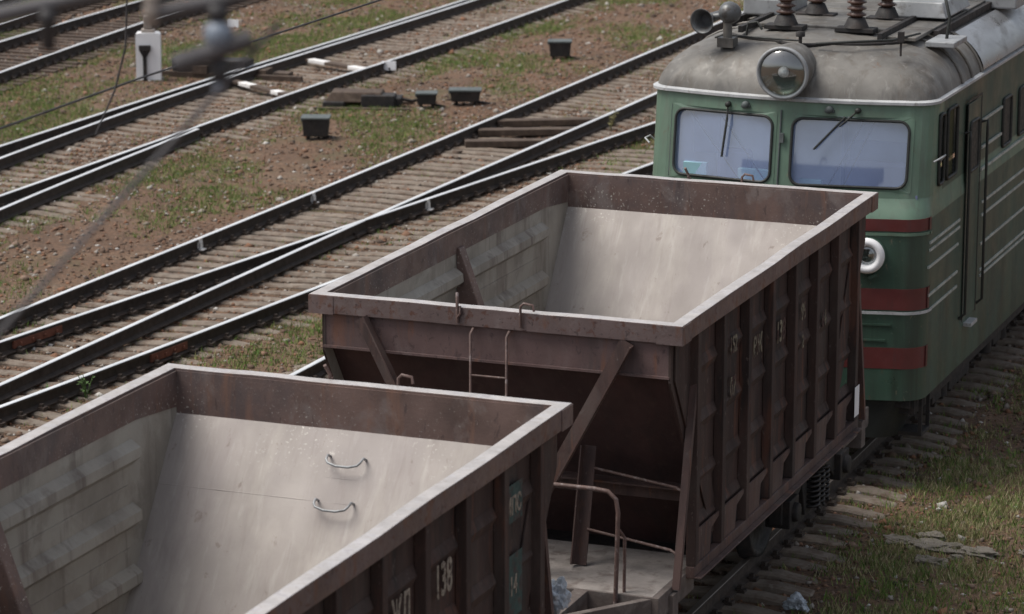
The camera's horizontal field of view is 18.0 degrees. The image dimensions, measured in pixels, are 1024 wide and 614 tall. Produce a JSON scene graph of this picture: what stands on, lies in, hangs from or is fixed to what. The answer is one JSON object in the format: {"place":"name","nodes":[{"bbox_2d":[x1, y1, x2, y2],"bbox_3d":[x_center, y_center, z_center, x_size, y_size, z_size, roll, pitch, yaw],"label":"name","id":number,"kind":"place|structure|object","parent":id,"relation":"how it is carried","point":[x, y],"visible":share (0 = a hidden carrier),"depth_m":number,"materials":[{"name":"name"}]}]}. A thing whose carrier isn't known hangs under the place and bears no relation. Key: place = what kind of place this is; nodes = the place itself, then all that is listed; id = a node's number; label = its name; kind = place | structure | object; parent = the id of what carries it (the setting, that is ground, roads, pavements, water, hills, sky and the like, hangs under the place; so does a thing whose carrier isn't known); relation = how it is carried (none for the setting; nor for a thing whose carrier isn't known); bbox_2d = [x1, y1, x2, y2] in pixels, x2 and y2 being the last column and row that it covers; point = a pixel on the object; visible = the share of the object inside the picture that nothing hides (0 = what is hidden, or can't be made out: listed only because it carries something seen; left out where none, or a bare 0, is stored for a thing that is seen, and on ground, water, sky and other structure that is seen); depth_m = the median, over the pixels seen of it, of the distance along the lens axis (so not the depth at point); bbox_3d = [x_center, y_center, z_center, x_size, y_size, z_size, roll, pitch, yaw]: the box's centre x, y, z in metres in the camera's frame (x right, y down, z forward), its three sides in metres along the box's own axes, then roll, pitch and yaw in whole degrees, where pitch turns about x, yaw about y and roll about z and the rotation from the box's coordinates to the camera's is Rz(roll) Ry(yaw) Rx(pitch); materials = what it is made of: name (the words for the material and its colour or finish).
{"place":"outdoors","nodes":[
{"label":"outdoors","id":0,"kind":"place"},
{"bbox_2d":[0,0,109,22],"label":"overhead cable","id":1,"kind":"object","parent":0,"point":[20,10],"depth_m":8.35,"materials":[{"name":"grey metal"}]},
{"bbox_2d":[38,9,57,51],"bbox_3d":[-1.200,-0.717,8.374,0.051,0.110,0.051,5,14,21],"label":"line insulator","id":2,"kind":"object","parent":1,"relation":"hanging from","point":[47,19],"visible":1,"depth_m":8.36,"materials":[{"name":"metal"}]},
{"bbox_2d":[143,0,160,26],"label":"line insulator","id":3,"kind":"object","parent":1,"relation":"hanging from","point":[150,9],"visible":1,"depth_m":8.39,"materials":[{"name":"beige ceramic"}]},
{"bbox_2d":[95,0,127,134],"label":"dropper wire","id":4,"kind":"object","parent":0,"point":[106,109],"visible":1,"depth_m":19.80,"materials":[{"name":"black metal"}]},
{"bbox_2d":[155,0,256,19],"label":"overhead cable","id":5,"kind":"object","parent":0,"point":[175,9],"visible":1,"depth_m":8.40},
{"bbox_2d":[203,4,233,93],"bbox_3d":[-0.766,-0.674,8.443,0.079,0.235,0.079,5,14,21],"label":"line insulator","id":6,"kind":"object","parent":5,"relation":"hanging from","point":[218,32],"visible":1,"depth_m":8.41,"materials":[{"name":"ceramic"}]},
{"bbox_2d":[0,22,281,335],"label":"stay wire","id":7,"kind":"object","parent":6,"relation":"attached to","point":[115,204],"visible":1,"depth_m":8.43,"materials":[{"name":"black metal"}]},
{"bbox_2d":[171,29,254,74],"bbox_3d":[-0.780,-0.665,8.437,0.220,0.117,0.052,-1,13,-7],"label":"line clamp bar","id":8,"kind":"object","parent":6,"relation":"attached to","point":[204,54],"visible":1,"depth_m":8.41,"materials":[{"name":"grey metal"}]},
{"bbox_2d":[0,0,1023,613],"bbox_3d":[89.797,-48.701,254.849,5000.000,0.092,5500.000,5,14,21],"label":"ground","id":9,"kind":"structure","parent":0,"point":[64,246],"depth_m":50.83,"materials":[{"name":"brown soil"}]},
{"bbox_2d":[0,0,118,40],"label":"railway track","id":10,"kind":"structure","parent":9,"relation":"on","point":[12,26],"depth_m":69.64,"materials":[{"name":"brown metal"}]},
{"bbox_2d":[77,373,94,398],"bbox_3d":[-5.045,0.955,38.436,0.235,0.367,0.155,-5,14,-20],"label":"weed","id":11,"kind":"object","parent":9,"relation":"on","point":[85,389],"visible":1,"depth_m":38.46,"materials":[{"name":"green plant"}]},
{"bbox_2d":[0,0,265,94],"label":"railway track","id":12,"kind":"structure","parent":9,"relation":"on","point":[47,62],"depth_m":66.61,"materials":[{"name":"brown metal"}]},
{"bbox_2d":[134,17,163,81],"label":"dwarf signal","id":13,"kind":"object","parent":9,"relation":"on","point":[148,49],"visible":0.82,"depth_m":61.95,"materials":[{"name":"white metal"}]},
{"bbox_2d":[162,57,302,81],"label":"switch machine","id":14,"kind":"object","parent":9,"relation":"on","point":[264,74],"visible":0.49,"depth_m":62.28,"materials":[{"name":"metal"}]},
{"bbox_2d":[226,20,238,27],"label":"number plate","id":15,"kind":"object","parent":9,"relation":"on","point":[233,23],"visible":0.6,"depth_m":69.08,"materials":[{"name":"white metal"}]},
{"bbox_2d":[0,0,606,237],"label":"railway turnout","id":16,"kind":"object","parent":9,"relation":"on","point":[31,199],"visible":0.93,"depth_m":58.59,"materials":[{"name":"metal"}]},
{"bbox_2d":[230,79,287,95],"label":"switch rod","id":17,"kind":"object","parent":16,"relation":"attached to","point":[277,92],"visible":0.91,"depth_m":60.42,"materials":[{"name":"white paint"}]},
{"bbox_2d":[306,58,375,72],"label":"switch rod","id":18,"kind":"object","parent":16,"relation":"attached to","point":[330,63],"visible":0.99,"depth_m":63.20,"materials":[{"name":"white paint"}]},
{"bbox_2d":[280,356,327,378],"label":"railway track","id":19,"kind":"structure","parent":9,"relation":"on","point":[315,368],"depth_m":39.40,"materials":[{"name":"metal"}]},
{"bbox_2d":[301,114,337,139],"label":"cable box","id":20,"kind":"object","parent":9,"relation":"on","point":[315,125],"visible":1,"depth_m":55.65,"materials":[{"name":"grey metal"}]},
{"bbox_2d":[313,88,416,110],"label":"switch machine","id":21,"kind":"object","parent":9,"relation":"on","point":[340,98],"visible":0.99,"depth_m":58.95,"materials":[{"name":"black metal"}]},
{"bbox_2d":[0,11,743,434],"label":"railway turnout","id":22,"kind":"object","parent":9,"relation":"on","point":[232,277],"visible":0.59,"depth_m":46.05,"materials":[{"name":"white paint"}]},
{"bbox_2d":[464,138,559,147],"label":"crossing timber","id":23,"kind":"object","parent":22,"relation":"on","point":[507,142],"visible":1,"depth_m":54.87,"materials":[{"name":"brown wood"}]},
{"bbox_2d":[478,127,574,135],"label":"crossing timber","id":24,"kind":"object","parent":22,"relation":"on","point":[526,131],"visible":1,"depth_m":55.95,"materials":[{"name":"brown wood"}]},
{"bbox_2d":[497,117,597,126],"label":"crossing timber","id":25,"kind":"object","parent":22,"relation":"on","point":[524,122],"visible":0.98,"depth_m":56.94,"materials":[{"name":"brown wood"}]},
{"bbox_2d":[382,61,395,73],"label":"number plate","id":26,"kind":"object","parent":9,"relation":"on","point":[389,65],"visible":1,"depth_m":62.93,"materials":[{"name":"white metal"}]},
{"bbox_2d":[415,90,444,108],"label":"cable box","id":27,"kind":"object","parent":9,"relation":"on","point":[426,97],"visible":0.99,"depth_m":58.98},
{"bbox_2d":[448,87,491,105],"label":"cable box","id":28,"kind":"object","parent":9,"relation":"on","point":[464,94],"visible":1,"depth_m":59.26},
{"bbox_2d":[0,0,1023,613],"bbox_3d":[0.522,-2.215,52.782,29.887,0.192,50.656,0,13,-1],"label":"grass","id":29,"kind":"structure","parent":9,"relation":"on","point":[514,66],"depth_m":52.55,"materials":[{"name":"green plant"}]},
{"bbox_2d":[0,0,1023,613],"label":"ballast","id":30,"kind":"structure","parent":9,"relation":"on","point":[280,200],"depth_m":53.97,"materials":[{"name":"gravel"}]},
{"bbox_2d":[608,110,616,129],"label":"weed","id":31,"kind":"object","parent":30,"relation":"on","point":[612,121],"visible":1,"depth_m":56.68,"materials":[{"name":"green plant"}]},
{"bbox_2d":[0,0,1023,613],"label":"rubble","id":32,"kind":"object","parent":9,"relation":"on","point":[250,366],"visible":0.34,"depth_m":54.79,"materials":[{"name":"stone"}]},
{"bbox_2d":[548,39,576,58],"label":"cable box","id":33,"kind":"object","parent":9,"relation":"on","point":[559,47],"visible":1,"depth_m":64.65,"materials":[{"name":"black metal"}]},
{"bbox_2d":[782,591,809,612],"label":"plastic litter","id":34,"kind":"object","parent":9,"relation":"on","point":[796,600],"visible":1,"depth_m":30.74,"materials":[{"name":"white plastic"}]},
{"bbox_2d":[678,312,1023,613],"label":"railway track","id":35,"kind":"structure","parent":9,"relation":"on","point":[736,582],"depth_m":33.98,"materials":[{"name":"metal"}]},
{"bbox_2d":[0,363,572,613],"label":"hopper wagon","id":36,"kind":"object","parent":35,"relation":"on","point":[169,488],"visible":1,"depth_m":24.01,"materials":[{"name":"brown metal"}]},
{"bbox_2d":[551,576,571,613],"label":"plastic bag","id":37,"kind":"object","parent":36,"relation":"attached to","point":[562,594],"visible":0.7,"depth_m":24.21,"materials":[{"name":"white plastic"}]},
{"bbox_2d":[308,167,877,613],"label":"hopper wagon","id":38,"kind":"object","parent":35,"relation":"on","point":[686,347],"visible":0.91,"depth_m":28.41,"materials":[{"name":"brown metal"}]},
{"bbox_2d":[644,0,1023,437],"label":"locomotive","id":39,"kind":"object","parent":35,"relation":"on","point":[894,104],"visible":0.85,"depth_m":34.89,"materials":[{"name":"green metal"}]},
{"bbox_2d":[937,112,946,185],"bbox_3d":[4.574,-1.681,34.452,0.040,0.785,0.255,5,14,21],"label":"window frame","id":40,"kind":"structure","parent":39,"relation":"in","point":[943,114],"depth_m":34.45,"materials":[{"name":"black metal"}]},
{"bbox_2d":[948,110,953,175],"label":"side window","id":41,"kind":"structure","parent":39,"relation":"in","point":[952,112],"depth_m":35.03,"materials":[{"name":"black glass"}]},
{"bbox_2d":[945,103,959,179],"bbox_3d":[4.743,-1.780,34.880,0.040,0.785,0.475,5,14,21],"label":"window frame","id":42,"kind":"structure","parent":39,"relation":"in","point":[956,105],"depth_m":34.92,"materials":[{"name":"black metal"}]},
{"bbox_2d":[961,97,980,318],"bbox_3d":[5.099,-1.096,35.941,0.010,2.420,0.600,5,14,21],"label":"door","id":43,"kind":"structure","parent":39,"relation":"in","point":[975,107],"depth_m":36.04,"materials":[{"name":"green metal"}]},
{"bbox_2d":[970,117,980,172],"bbox_3d":[5.111,-1.791,35.776,0.036,0.581,0.431,5,14,21],"label":"door window","id":44,"kind":"structure","parent":39,"relation":"in","point":[975,126],"depth_m":35.83,"materials":[{"name":"black glass"}]},
{"bbox_2d":[1001,94,1012,147],"bbox_3d":[5.717,-2.151,37.384,0.040,0.585,0.465,5,14,21],"label":"window frame","id":45,"kind":"structure","parent":39,"relation":"in","point":[1003,145],"depth_m":37.27,"materials":[{"name":"black metal"}]},
{"bbox_2d":[1004,97,1010,142],"bbox_3d":[5.709,-2.152,37.387,0.004,0.510,0.390,5,14,21],"label":"side window","id":46,"kind":"structure","parent":39,"relation":"in","point":[1008,102],"depth_m":37.43,"materials":[{"name":"black glass"}]},
{"bbox_2d":[1017,84,1023,135],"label":"window frame","id":47,"kind":"structure","parent":39,"relation":"in","point":[1019,133],"depth_m":37.96,"materials":[{"name":"black rubber"}]},
{"bbox_2d":[1020,89,1023,131],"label":"side window","id":48,"kind":"structure","parent":39,"relation":"in","point":[1022,92],"depth_m":38.16,"materials":[{"name":"black glass"}]},
{"bbox_2d":[791,354,1023,613],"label":"verge grass","id":49,"kind":"structure","parent":9,"relation":"on","point":[955,523],"depth_m":33.45,"materials":[{"name":"green plant"}]},
{"bbox_2d":[882,531,1023,567],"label":"broken slab","id":50,"kind":"object","parent":9,"relation":"on","point":[983,552],"depth_m":32.69,"materials":[{"name":"grey concrete"}]},
{"bbox_3d":[-0.846,-3.054,25.338,0.023,1.210,0.026,5,14,21],"label":"dropper wire","id":51,"kind":"object","parent":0,"visible":0},
{"bbox_2d":[0,0,381,129],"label":"contact wire","id":52,"kind":"object","parent":51,"relation":"hanging from","point":[103,91],"visible":0.76,"depth_m":21.18,"materials":[{"name":"black metal"}]}
]}

